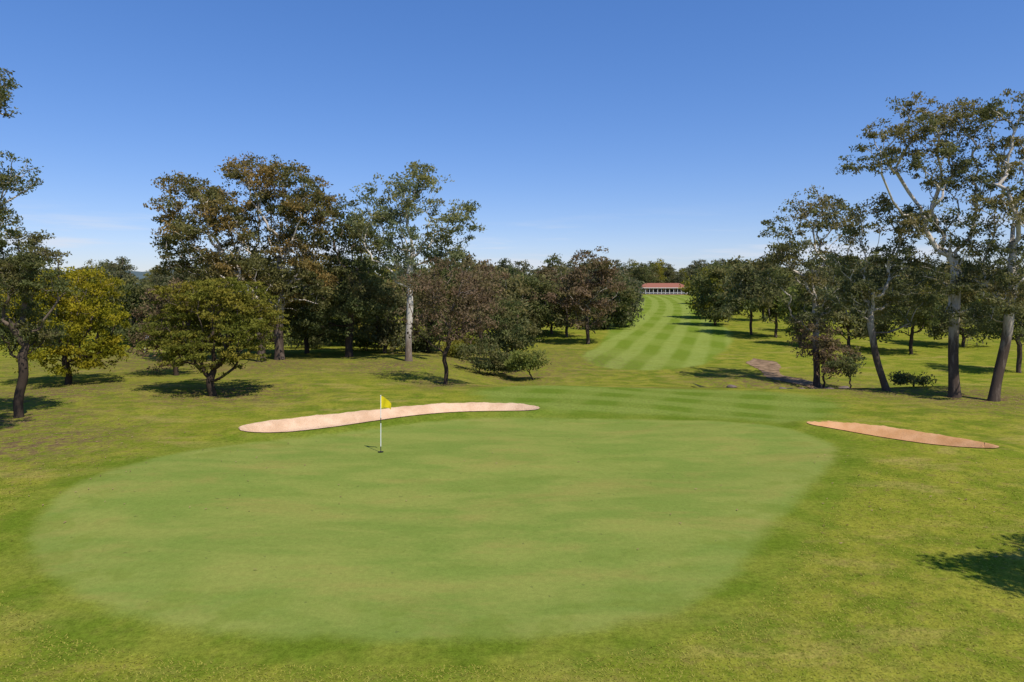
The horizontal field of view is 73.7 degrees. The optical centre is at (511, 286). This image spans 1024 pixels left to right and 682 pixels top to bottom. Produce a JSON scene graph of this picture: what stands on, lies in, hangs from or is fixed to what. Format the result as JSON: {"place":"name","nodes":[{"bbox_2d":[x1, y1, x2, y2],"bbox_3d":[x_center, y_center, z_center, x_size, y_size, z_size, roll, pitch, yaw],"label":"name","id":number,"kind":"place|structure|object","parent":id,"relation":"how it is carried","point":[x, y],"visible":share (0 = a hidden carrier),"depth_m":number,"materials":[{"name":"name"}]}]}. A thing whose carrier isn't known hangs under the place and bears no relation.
{"place":"outdoors","nodes":[
{"label":"outdoors","id":0,"kind":"place"},
{"bbox_2d":[59,270,290,283],"bbox_3d":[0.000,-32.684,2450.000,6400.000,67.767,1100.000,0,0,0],"label":"hills","id":1,"kind":"structure","parent":0,"point":[139,274],"depth_m":2082.53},
{"bbox_2d":[0,294,1023,681],"bbox_3d":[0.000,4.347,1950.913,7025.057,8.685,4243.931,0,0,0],"label":"ground","id":2,"kind":"structure","parent":0,"point":[514,540],"depth_m":18.63,"materials":[{"name":"green plant"}]},
{"bbox_2d":[0,68,43,236],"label":"eucalyptus tree","id":3,"kind":"object","parent":2,"relation":"on","point":[6,180],"visible":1,"depth_m":25.88,"materials":[{"name":"green plant"}]},
{"bbox_2d":[0,291,64,340],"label":"eucalyptus tree","id":4,"kind":"object","parent":2,"relation":"on","point":[13,303],"visible":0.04,"depth_m":79.54,"materials":[{"name":"green plant"}]},
{"bbox_2d":[0,227,81,417],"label":"eucalyptus tree","id":5,"kind":"object","parent":2,"relation":"on","point":[29,262],"visible":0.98,"depth_m":32.37,"materials":[{"name":"green plant"}]},
{"bbox_2d":[35,267,95,336],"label":"eucalyptus tree","id":6,"kind":"object","parent":2,"relation":"on","point":[50,269],"visible":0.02,"depth_m":89.41,"materials":[{"name":"green plant"}]},
{"bbox_2d":[0,265,131,384],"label":"wattle tree","id":7,"kind":"object","parent":2,"relation":"on","point":[107,347],"visible":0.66,"depth_m":42.82,"materials":[{"name":"green plant"}]},
{"bbox_2d":[63,272,131,342],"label":"eucalyptus tree","id":8,"kind":"object","parent":2,"relation":"on","point":[101,325],"visible":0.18,"depth_m":81.95,"materials":[{"name":"green plant"}]},
{"bbox_2d":[94,276,169,343],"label":"eucalyptus tree","id":9,"kind":"object","parent":2,"relation":"on","point":[138,290],"visible":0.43,"depth_m":76.83,"materials":[{"name":"green plant"}]},
{"bbox_2d":[122,277,195,375],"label":"eucalyptus tree","id":10,"kind":"object","parent":2,"relation":"on","point":[157,311],"visible":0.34,"depth_m":46.99,"materials":[{"name":"green plant"}]},
{"bbox_2d":[185,276,235,345],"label":"eucalyptus tree","id":11,"kind":"object","parent":2,"relation":"on","point":[215,323],"visible":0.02,"depth_m":74.24,"materials":[{"name":"green plant"}]},
{"bbox_2d":[133,276,289,396],"bbox_3d":[-17.238,3.048,40.347,8.426,7.339,7.322,0,0,0],"label":"wattle tree","id":12,"kind":"object","parent":2,"relation":"on","point":[208,296],"visible":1,"depth_m":38.91,"materials":[{"name":"green plant"}]},
{"bbox_2d":[143,170,280,361],"bbox_3d":[-25.353,-1.626,57.826,10.245,16.570,9.546,0,0,-32],"label":"eucalyptus tree","id":13,"kind":"object","parent":2,"relation":"on","point":[182,230],"visible":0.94,"depth_m":56.33,"materials":[{"name":"green plant"}]},
{"bbox_2d":[183,320,269,344],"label":"shrub","id":14,"kind":"object","parent":2,"relation":"on","point":[250,337],"visible":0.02,"depth_m":76.95,"materials":[{"name":"green plant"}]},
{"bbox_2d":[241,324,288,342],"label":"shrub","id":15,"kind":"object","parent":2,"relation":"on","point":[272,339],"visible":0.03,"depth_m":79.55,"materials":[{"name":"green plant"}]},
{"bbox_2d":[214,151,340,359],"bbox_3d":[-20.476,-2.592,59.646,12.148,18.583,10.142,0,0,0],"label":"eucalyptus tree","id":16,"kind":"object","parent":2,"relation":"on","point":[288,207],"visible":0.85,"depth_m":58.27,"materials":[{"name":"green plant"}]},
{"bbox_2d":[238,280,357,353],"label":"eucalyptus tree","id":17,"kind":"object","parent":2,"relation":"on","point":[293,315],"visible":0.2,"depth_m":64.73,"materials":[{"name":"green plant"}]},
{"bbox_2d":[267,330,332,348],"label":"shrub","id":18,"kind":"object","parent":2,"relation":"on","point":[289,341],"visible":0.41,"depth_m":71.57,"materials":[{"name":"green plant"}]},
{"bbox_2d":[295,287,359,344],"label":"eucalyptus tree","id":19,"kind":"object","parent":2,"relation":"on","point":[326,316],"visible":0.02,"depth_m":77.14,"materials":[{"name":"green plant"}]},
{"bbox_2d":[284,194,397,356],"bbox_3d":[-15.355,-0.770,62.072,10.665,15.038,10.290,0,0,0],"label":"eucalyptus tree","id":20,"kind":"object","parent":2,"relation":"on","point":[351,296],"visible":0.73,"depth_m":61.02,"materials":[{"name":"green plant"}]},
{"bbox_2d":[331,277,398,346],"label":"eucalyptus tree","id":21,"kind":"object","parent":2,"relation":"on","point":[385,280],"visible":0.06,"depth_m":74.37,"materials":[{"name":"green plant"}]},
{"bbox_2d":[341,323,399,350],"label":"shrub","id":22,"kind":"object","parent":2,"relation":"on","point":[363,343],"visible":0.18,"depth_m":69.11,"materials":[{"name":"green plant"}]},
{"bbox_2d":[378,395,390,451],"bbox_3d":[-4.777,5.199,25.668,0.547,2.260,0.216,0,0,11],"label":"golf flag","id":23,"kind":"object","parent":2,"relation":"on","point":[384,402],"visible":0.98,"depth_m":25.69,"materials":[{"name":"white paint"}]},
{"bbox_2d":[353,263,418,353],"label":"eucalyptus tree","id":24,"kind":"object","parent":2,"relation":"on","point":[380,335],"visible":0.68,"depth_m":64.73,"materials":[{"name":"green plant"}]},
{"bbox_2d":[239,402,539,432],"bbox_3d":[-5.550,6.248,32.525,14.019,0.561,3.871,0,0,-26],"label":"sand bunker","id":25,"kind":"object","parent":2,"relation":"on","point":[313,422],"visible":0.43,"depth_m":33.05},
{"bbox_2d":[345,159,486,360],"bbox_3d":[-7.981,-1.993,56.180,11.929,17.203,6.781,0,0,0],"label":"eucalyptus tree","id":26,"kind":"object","parent":2,"relation":"on","point":[393,215],"visible":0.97,"depth_m":55.98,"materials":[{"name":"green plant"}]},
{"bbox_2d":[401,329,435,351],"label":"shrub","id":27,"kind":"object","parent":2,"relation":"on","point":[419,345],"visible":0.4,"depth_m":68.47,"materials":[{"name":"green plant"}]},
{"bbox_2d":[385,258,468,352],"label":"eucalyptus tree","id":28,"kind":"object","parent":2,"relation":"on","point":[429,324],"visible":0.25,"depth_m":67.78,"materials":[{"name":"green plant"}]},
{"bbox_2d":[392,255,506,384],"bbox_3d":[-4.075,2.351,44.803,7.548,9.020,6.597,0,0,0],"label":"eucalyptus tree","id":29,"kind":"object","parent":2,"relation":"on","point":[465,315],"visible":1,"depth_m":44.65,"materials":[{"name":"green plant"}]},
{"bbox_2d":[424,272,483,340],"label":"eucalyptus tree","id":30,"kind":"object","parent":2,"relation":"on","point":[457,329],"visible":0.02,"depth_m":83.64,"materials":[{"name":"green plant"}]},
{"bbox_2d":[440,335,477,356],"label":"shrub","id":31,"kind":"object","parent":2,"relation":"on","point":[452,349],"visible":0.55,"depth_m":65.49,"materials":[{"name":"green plant"}]},
{"bbox_2d":[445,252,518,352],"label":"eucalyptus tree","id":32,"kind":"object","parent":2,"relation":"on","point":[482,266],"visible":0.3,"depth_m":69.39,"materials":[{"name":"green plant"}]},
{"bbox_2d":[455,341,516,373],"bbox_3d":[-2.046,6.155,57.789,5.653,3.190,4.536,0,0,0],"label":"shrub","id":33,"kind":"object","parent":2,"relation":"on","point":[495,360],"visible":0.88,"depth_m":57.39,"materials":[{"name":"green plant"}]},
{"bbox_2d":[457,264,532,337],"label":"eucalyptus tree","id":34,"kind":"object","parent":2,"relation":"on","point":[507,285],"visible":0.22,"depth_m":79.43,"materials":[{"name":"green plant"}]},
{"bbox_2d":[472,294,541,369],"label":"eucalyptus tree","id":35,"kind":"object","parent":2,"relation":"on","point":[502,336],"visible":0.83,"depth_m":61.34,"materials":[{"name":"green plant"}]},
{"bbox_2d":[0,360,1020,574],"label":"fallen leaves","id":36,"kind":"object","parent":2,"relation":"on","point":[358,374],"visible":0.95,"depth_m":33.48,"materials":[{"name":"brown plant"}]},
{"bbox_2d":[0,244,1022,321],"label":"distant trees","id":37,"kind":"object","parent":2,"relation":"on","point":[656,272],"visible":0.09,"depth_m":189.09,"materials":[{"name":"green plant"}]},
{"bbox_2d":[488,265,563,339],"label":"eucalyptus tree","id":38,"kind":"object","parent":2,"relation":"on","point":[538,308],"visible":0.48,"depth_m":87.52,"materials":[{"name":"green plant"}]},
{"bbox_2d":[501,347,551,379],"bbox_3d":[1.212,6.588,56.495,4.302,3.227,3.290,0,0,0],"label":"shrub","id":39,"kind":"object","parent":2,"relation":"on","point":[520,360],"visible":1,"depth_m":56.23,"materials":[{"name":"green plant"}]},
{"bbox_2d":[522,264,578,333],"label":"eucalyptus tree","id":40,"kind":"object","parent":2,"relation":"on","point":[546,272],"visible":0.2,"depth_m":95.80,"materials":[{"name":"green plant"}]},
{"bbox_2d":[536,283,596,336],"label":"eucalyptus tree","id":41,"kind":"object","parent":2,"relation":"on","point":[563,320],"visible":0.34,"depth_m":91.50,"materials":[{"name":"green plant"}]},
{"bbox_2d":[540,246,631,343],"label":"eucalyptus tree","id":42,"kind":"object","parent":2,"relation":"on","point":[581,292],"visible":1,"depth_m":82.95,"materials":[{"name":"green plant"}]},
{"bbox_2d":[589,275,637,329],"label":"eucalyptus tree","id":43,"kind":"object","parent":2,"relation":"on","point":[626,297],"visible":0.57,"depth_m":102.97,"materials":[{"name":"green plant"}]},
{"bbox_2d":[598,269,646,326],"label":"eucalyptus tree","id":44,"kind":"object","parent":2,"relation":"on","point":[635,304],"visible":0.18,"depth_m":108.83,"materials":[{"name":"green plant"}]},
{"bbox_2d":[614,270,645,311],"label":"eucalyptus tree","id":45,"kind":"object","parent":2,"relation":"on","point":[639,296],"visible":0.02,"depth_m":148.93,"materials":[{"name":"green plant"}]},
{"bbox_2d":[638,283,689,294],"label":"clubhouse","id":46,"kind":"structure","parent":2,"relation":"on","point":[663,288],"depth_m":302.95,"materials":[{"name":"red tile"}]},
{"bbox_2d":[644,289,682,291],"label":"windows","id":47,"kind":"structure","parent":46,"relation":"in","point":[655,290],"depth_m":302.95,"materials":[{"name":"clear glass"}]},
{"bbox_2d":[678,267,727,317],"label":"eucalyptus tree","id":48,"kind":"object","parent":2,"relation":"on","point":[686,290],"visible":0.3,"depth_m":127.41,"materials":[{"name":"green plant"}]},
{"bbox_2d":[684,261,741,324],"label":"eucalyptus tree","id":49,"kind":"object","parent":2,"relation":"on","point":[719,271],"visible":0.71,"depth_m":110.44,"materials":[{"name":"green plant"}]},
{"bbox_2d":[708,255,760,314],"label":"eucalyptus tree","id":50,"kind":"object","parent":2,"relation":"on","point":[735,261],"visible":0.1,"depth_m":139.75,"materials":[{"name":"green plant"}]},
{"bbox_2d":[713,258,779,334],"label":"eucalyptus tree","id":51,"kind":"object","parent":2,"relation":"on","point":[743,287],"visible":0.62,"depth_m":95.20,"materials":[{"name":"green plant"}]},
{"bbox_2d":[742,267,796,337],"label":"eucalyptus tree","id":52,"kind":"object","parent":2,"relation":"on","point":[766,302],"visible":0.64,"depth_m":91.30,"materials":[{"name":"green plant"}]},
{"bbox_2d":[726,385,849,388],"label":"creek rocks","id":53,"kind":"object","parent":2,"relation":"on","point":[731,386],"depth_m":53.10,"materials":[{"name":"stone"}]},
{"bbox_2d":[773,282,811,344],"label":"eucalyptus tree","id":54,"kind":"object","parent":2,"relation":"on","point":[787,314],"visible":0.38,"depth_m":83.42,"materials":[{"name":"green plant"}]},
{"bbox_2d":[750,185,875,386],"bbox_3d":[23.697,0.087,53.614,9.757,16.375,7.020,0,0,0],"label":"eucalyptus tree","id":55,"kind":"object","parent":2,"relation":"on","point":[778,256],"visible":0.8,"depth_m":53.48,"materials":[{"name":"green plant"}]},
{"bbox_2d":[790,271,846,322],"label":"eucalyptus tree","id":56,"kind":"object","parent":2,"relation":"on","point":[794,282],"visible":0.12,"depth_m":98.76,"materials":[{"name":"green plant"}]},
{"bbox_2d":[787,313,863,388],"bbox_3d":[24.274,5.276,53.305,5.467,6.414,4.674,0,0,36],"label":"shrub","id":57,"kind":"object","parent":2,"relation":"on","point":[827,342],"visible":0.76,"depth_m":53.04,"materials":[{"name":"green plant"}]},
{"bbox_2d":[822,351,866,387],"bbox_3d":[24.498,6.620,49.998,3.258,3.676,2.505,0,0,0],"label":"shrub","id":58,"kind":"object","parent":2,"relation":"on","point":[848,369],"visible":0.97,"depth_m":49.86,"materials":[{"name":"green plant"}]},
{"bbox_2d":[805,252,896,348],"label":"eucalyptus tree","id":59,"kind":"object","parent":2,"relation":"on","point":[842,317],"visible":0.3,"depth_m":78.55,"materials":[{"name":"green plant"}]},
{"bbox_2d":[844,267,913,336],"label":"eucalyptus tree","id":60,"kind":"object","parent":2,"relation":"on","point":[883,300],"visible":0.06,"depth_m":94.01,"materials":[{"name":"green plant"}]},
{"bbox_2d":[819,192,942,390],"bbox_3d":[22.282,0.491,41.171,6.208,12.441,5.764,0,0,36],"label":"eucalyptus tree","id":61,"kind":"object","parent":2,"relation":"on","point":[853,294],"visible":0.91,"depth_m":40.95,"materials":[{"name":"green plant"}]},
{"bbox_2d":[807,421,998,448],"bbox_3d":[15.943,6.240,28.205,2.781,0.535,6.968,0,0,-37],"label":"sand bunker","id":62,"kind":"object","parent":2,"relation":"on","point":[882,431],"visible":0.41,"depth_m":28.84,"materials":[{"name":"sand"}]},
{"bbox_2d":[874,278,947,353],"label":"eucalyptus tree","id":63,"kind":"object","parent":2,"relation":"on","point":[925,320],"visible":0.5,"depth_m":74.39,"materials":[{"name":"green plant"}]},
{"bbox_2d":[887,371,936,386],"bbox_3d":[24.967,5.947,42.598,2.700,1.503,1.782,0,0,36],"label":"shrub","id":64,"kind":"object","parent":2,"relation":"on","point":[900,379],"visible":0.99,"depth_m":42.49,"materials":[{"name":"green plant"}]},
{"bbox_2d":[835,91,1023,397],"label":"eucalyptus tree","id":65,"kind":"object","parent":2,"relation":"on","point":[959,279],"visible":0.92,"depth_m":38.42,"materials":[{"name":"green plant"}]},
{"bbox_2d":[912,275,968,325],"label":"eucalyptus tree","id":66,"kind":"object","parent":2,"relation":"on","point":[930,294],"visible":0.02,"depth_m":109.55,"materials":[{"name":"green plant"}]},
{"bbox_2d":[919,265,998,346],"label":"eucalyptus tree","id":67,"kind":"object","parent":2,"relation":"on","point":[942,328],"visible":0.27,"depth_m":81.13,"materials":[{"name":"green plant"}]},
{"bbox_2d":[973,270,1007,326],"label":"eucalyptus tree","id":68,"kind":"object","parent":2,"relation":"on","point":[981,285],"visible":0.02,"depth_m":99.07,"materials":[{"name":"green plant"}]},
{"bbox_2d":[958,88,1023,401],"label":"eucalyptus tree","id":69,"kind":"object","parent":2,"relation":"on","point":[1015,297],"visible":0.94,"depth_m":36.82,"materials":[{"name":"green plant"}]},
{"bbox_2d":[972,265,1023,372],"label":"eucalyptus tree","id":70,"kind":"object","parent":2,"relation":"on","point":[1019,334],"visible":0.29,"depth_m":59.82,"materials":[{"name":"green plant"}]},
{"bbox_2d":[0,0,1023,275],"label":"sky","id":71,"kind":"structure","parent":0,"point":[643,131],"materials":[{"name":"blue"}]},
{"bbox_2d":[746,358,853,388],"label":"dirt path","id":72,"kind":"structure","parent":0,"point":[768,369],"depth_m":60.47,"materials":[{"name":"beige sand"}]}
]}

